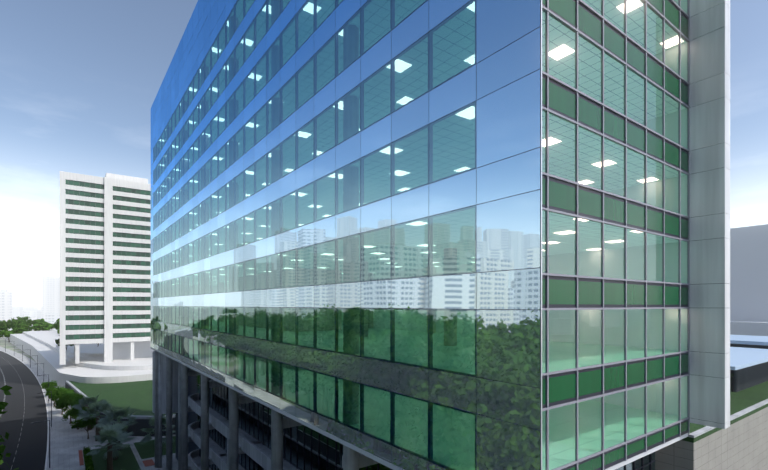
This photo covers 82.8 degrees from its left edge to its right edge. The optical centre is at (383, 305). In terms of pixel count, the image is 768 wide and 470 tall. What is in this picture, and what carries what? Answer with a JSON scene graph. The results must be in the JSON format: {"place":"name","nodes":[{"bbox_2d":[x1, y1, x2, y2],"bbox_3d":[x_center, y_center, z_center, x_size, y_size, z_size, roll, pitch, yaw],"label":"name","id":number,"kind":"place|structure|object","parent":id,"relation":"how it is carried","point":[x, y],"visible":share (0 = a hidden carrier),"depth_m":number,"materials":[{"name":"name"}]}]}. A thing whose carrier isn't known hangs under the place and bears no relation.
{"place":"outdoors","nodes":[
{"label":"outdoors","id":0,"kind":"place"},
{"bbox_2d":[12,307,19,316],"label":"building","id":1,"kind":"structure","parent":0,"point":[15,311],"depth_m":1057.35,"materials":[{"name":"white"}]},
{"bbox_2d":[0,309,41,361],"bbox_3d":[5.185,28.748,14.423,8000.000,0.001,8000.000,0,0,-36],"label":"terrain","id":2,"kind":"structure","parent":0,"point":[10,346],"depth_m":302.90,"materials":[{"name":"grey concrete"}]},
{"bbox_2d":[0,320,10,330],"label":"tree","id":3,"kind":"object","parent":2,"relation":"on","point":[5,325],"visible":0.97,"depth_m":342.39,"materials":[{"name":"green plant"}]},
{"bbox_2d":[0,330,15,340],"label":"tree","id":4,"kind":"object","parent":2,"relation":"on","point":[5,333],"visible":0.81,"depth_m":334.67,"materials":[{"name":"green plant"}]},
{"bbox_2d":[7,318,22,327],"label":"tree","id":5,"kind":"object","parent":2,"relation":"on","point":[13,321],"visible":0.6,"depth_m":417.73,"materials":[{"name":"green plant"}]},
{"bbox_2d":[12,327,28,333],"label":"tree","id":6,"kind":"object","parent":2,"relation":"on","point":[18,330],"visible":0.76,"depth_m":340.25,"materials":[{"name":"green plant"}]},
{"bbox_2d":[12,323,32,330],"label":"tree","id":7,"kind":"object","parent":2,"relation":"on","point":[25,326],"visible":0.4,"depth_m":350.15,"materials":[{"name":"green plant"}]},
{"bbox_2d":[16,316,30,320],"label":"tree","id":8,"kind":"object","parent":2,"relation":"on","point":[24,318],"visible":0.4,"depth_m":486.84,"materials":[{"name":"green plant"}]},
{"bbox_2d":[14,316,36,324],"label":"building","id":9,"kind":"structure","parent":2,"relation":"on","point":[33,317],"depth_m":636.86,"materials":[{"name":"white"}]},
{"bbox_2d":[23,320,39,330],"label":"tree","id":10,"kind":"object","parent":2,"relation":"on","point":[28,322],"visible":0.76,"depth_m":443.36,"materials":[{"name":"green plant"}]},
{"bbox_2d":[23,310,40,319],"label":"building","id":11,"kind":"structure","parent":2,"relation":"on","point":[37,313],"depth_m":694.89,"materials":[{"name":"white"}]},
{"bbox_2d":[31,322,51,330],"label":"tree","id":12,"kind":"object","parent":2,"relation":"on","point":[45,326],"visible":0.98,"depth_m":374.49,"materials":[{"name":"green plant"}]},
{"bbox_2d":[45,313,59,330],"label":"building","id":13,"kind":"structure","parent":2,"relation":"on","point":[52,318],"depth_m":465.72,"materials":[{"name":"white"}]},
{"bbox_2d":[6,330,151,387],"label":"white neighbour podium","id":14,"kind":"object","parent":2,"relation":"on","point":[92,367],"visible":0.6,"depth_m":162.60,"materials":[{"name":"white concrete"}]},
{"bbox_2d":[55,339,73,349],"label":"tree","id":15,"kind":"object","parent":14,"relation":"on","point":[57,341],"visible":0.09,"depth_m":187.02,"materials":[{"name":"green plant"}]},
{"bbox_2d":[65,380,174,436],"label":"lawn","id":16,"kind":"structure","parent":2,"relation":"on","point":[137,395],"depth_m":114.18,"materials":[{"name":"green grass"}]},
{"bbox_2d":[155,351,358,469],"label":"columns","id":17,"kind":"structure","parent":2,"relation":"on","point":[350,459],"depth_m":50.59,"materials":[{"name":"grey concrete"}]},
{"bbox_2d":[175,367,655,469],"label":"parking garage","id":18,"kind":"structure","parent":2,"relation":"on","point":[305,447],"depth_m":42.95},
{"bbox_2d":[655,373,767,469],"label":"podium block","id":19,"kind":"structure","parent":2,"relation":"on","point":[740,442],"depth_m":31.21,"materials":[{"name":"beige tile"}]},
{"bbox_2d":[20,307,37,316],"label":"building","id":20,"kind":"structure","parent":0,"point":[22,309],"depth_m":884.30,"materials":[{"name":"white"}]},
{"bbox_2d":[0,347,78,469],"bbox_3d":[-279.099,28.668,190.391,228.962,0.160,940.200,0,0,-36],"label":"street and pavements","id":21,"kind":"structure","parent":0,"point":[26,443],"depth_m":104.85,"materials":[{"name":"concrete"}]},
{"bbox_2d":[0,385,11,469],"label":"tree","id":22,"kind":"object","parent":21,"relation":"on","point":[5,388],"visible":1,"depth_m":28.12,"materials":[{"name":"green plant"}]},
{"bbox_2d":[0,338,51,467],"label":"street light columns","id":23,"kind":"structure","parent":21,"relation":"on","point":[40,392],"depth_m":126.51,"materials":[{"name":"black metal"}]},
{"bbox_2d":[41,380,57,388],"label":"tree","id":24,"kind":"object","parent":21,"relation":"on","point":[45,385],"visible":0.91,"depth_m":134.43,"materials":[{"name":"green plant"}]},
{"bbox_2d":[45,385,63,404],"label":"tree","id":25,"kind":"object","parent":21,"relation":"on","point":[48,390],"visible":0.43,"depth_m":122.29,"materials":[{"name":"green plant"}]},
{"bbox_2d":[48,387,73,414],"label":"tree","id":26,"kind":"object","parent":21,"relation":"on","point":[55,394],"visible":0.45,"depth_m":112.85,"materials":[{"name":"green plant"}]},
{"bbox_2d":[60,171,154,364],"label":"white tower","id":27,"kind":"structure","parent":0,"point":[105,260],"depth_m":159.01,"materials":[{"name":"white concrete"}]},
{"bbox_2d":[68,405,177,469],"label":"forecourt paving","id":28,"kind":"structure","parent":0,"point":[137,455],"depth_m":83.36,"materials":[{"name":"grey brick"}]},
{"bbox_2d":[53,391,84,423],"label":"tree","id":29,"kind":"object","parent":28,"relation":"on","point":[64,401],"visible":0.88,"depth_m":103.84,"materials":[{"name":"green plant"}]},
{"bbox_2d":[61,405,87,429],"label":"tree","id":30,"kind":"object","parent":28,"relation":"on","point":[74,412],"visible":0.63,"depth_m":98.77,"materials":[{"name":"green plant"}]},
{"bbox_2d":[70,415,95,438],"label":"tree","id":31,"kind":"object","parent":28,"relation":"on","point":[81,423],"visible":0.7,"depth_m":92.01,"materials":[{"name":"green plant"}]},
{"bbox_2d":[71,394,104,429],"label":"fan palm","id":32,"kind":"object","parent":28,"relation":"on","point":[85,400],"visible":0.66,"depth_m":99.15,"materials":[{"name":"green plant"}]},
{"bbox_2d":[83,446,93,469],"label":"garden hedge","id":33,"kind":"object","parent":28,"relation":"on","point":[88,461],"visible":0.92,"depth_m":78.71,"materials":[{"name":"green plant"}]},
{"bbox_2d":[77,399,115,440],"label":"fan palm","id":34,"kind":"object","parent":28,"relation":"on","point":[102,406],"visible":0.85,"depth_m":91.09,"materials":[{"name":"green plant"}]},
{"bbox_2d":[84,425,132,469],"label":"fan palm","id":35,"kind":"object","parent":28,"relation":"on","point":[109,433],"visible":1,"depth_m":74.77,"materials":[{"name":"green plant"}]},
{"bbox_2d":[92,420,134,459],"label":"fan palm","id":36,"kind":"object","parent":28,"relation":"on","point":[122,426],"visible":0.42,"depth_m":80.59,"materials":[{"name":"green plant"}]},
{"bbox_2d":[95,404,137,449],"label":"fan palm","id":37,"kind":"object","parent":28,"relation":"on","point":[111,414],"visible":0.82,"depth_m":85.68,"materials":[{"name":"green plant"}]},
{"bbox_2d":[139,414,174,443],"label":"fan palm","id":38,"kind":"object","parent":28,"relation":"on","point":[149,431],"visible":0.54,"depth_m":86.53,"materials":[{"name":"green plant"}]},
{"bbox_2d":[152,351,177,413],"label":"columns","id":39,"kind":"structure","parent":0,"point":[174,385],"depth_m":77.06,"materials":[{"name":"grey concrete"}]},
{"bbox_2d":[158,352,180,469],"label":"columns","id":40,"kind":"structure","parent":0,"point":[160,418],"depth_m":76.40,"materials":[{"name":"grey concrete"}]},
{"bbox_2d":[188,370,378,469],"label":"podium parking decks","id":41,"kind":"object","parent":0,"point":[256,451],"visible":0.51,"depth_m":49.35,"materials":[{"name":"grey concrete"}]},
{"bbox_2d":[151,0,539,469],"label":"glass facade","id":42,"kind":"structure","parent":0,"point":[442,329],"depth_m":22.96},
{"bbox_2d":[155,0,477,469],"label":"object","id":43,"kind":"object","parent":42,"relation":"attached to","point":[334,215],"visible":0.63,"depth_m":25.06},
{"bbox_2d":[151,0,541,469],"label":"tower skin backing","id":44,"kind":"object","parent":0,"point":[540,267],"visible":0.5,"depth_m":14.46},
{"bbox_2d":[0,0,767,308],"label":"sky","id":45,"kind":"structure","parent":0,"point":[81,80],"materials":[{"name":"blue"}]},
{"bbox_2d":[153,0,685,469],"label":"tower floor slabs","id":46,"kind":"structure","parent":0,"point":[561,226],"depth_m":23.78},
{"bbox_2d":[151,347,687,469],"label":"ledge","id":47,"kind":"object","parent":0,"point":[395,467],"depth_m":25.14,"materials":[{"name":"grey concrete"}]},
{"bbox_2d":[542,0,686,416],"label":"tower north wall","id":48,"kind":"structure","parent":0,"point":[561,325],"depth_m":28.12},
{"bbox_2d":[542,0,689,469],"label":"window frames","id":49,"kind":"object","parent":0,"point":[576,292],"depth_m":20.98,"materials":[{"name":"grey metal"}]},
{"bbox_2d":[690,0,729,428],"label":"wall","id":50,"kind":"structure","parent":0,"point":[710,213],"depth_m":25.25,"materials":[{"name":"grey concrete"}]},
{"bbox_2d":[730,224,767,335],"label":"building","id":51,"kind":"structure","parent":0,"point":[748,280],"depth_m":127.68,"materials":[{"name":"grey concrete"}]},
{"bbox_2d":[730,335,767,391],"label":"building","id":52,"kind":"structure","parent":0,"point":[748,361],"depth_m":43.85,"materials":[{"name":"grey concrete"}]}
]}

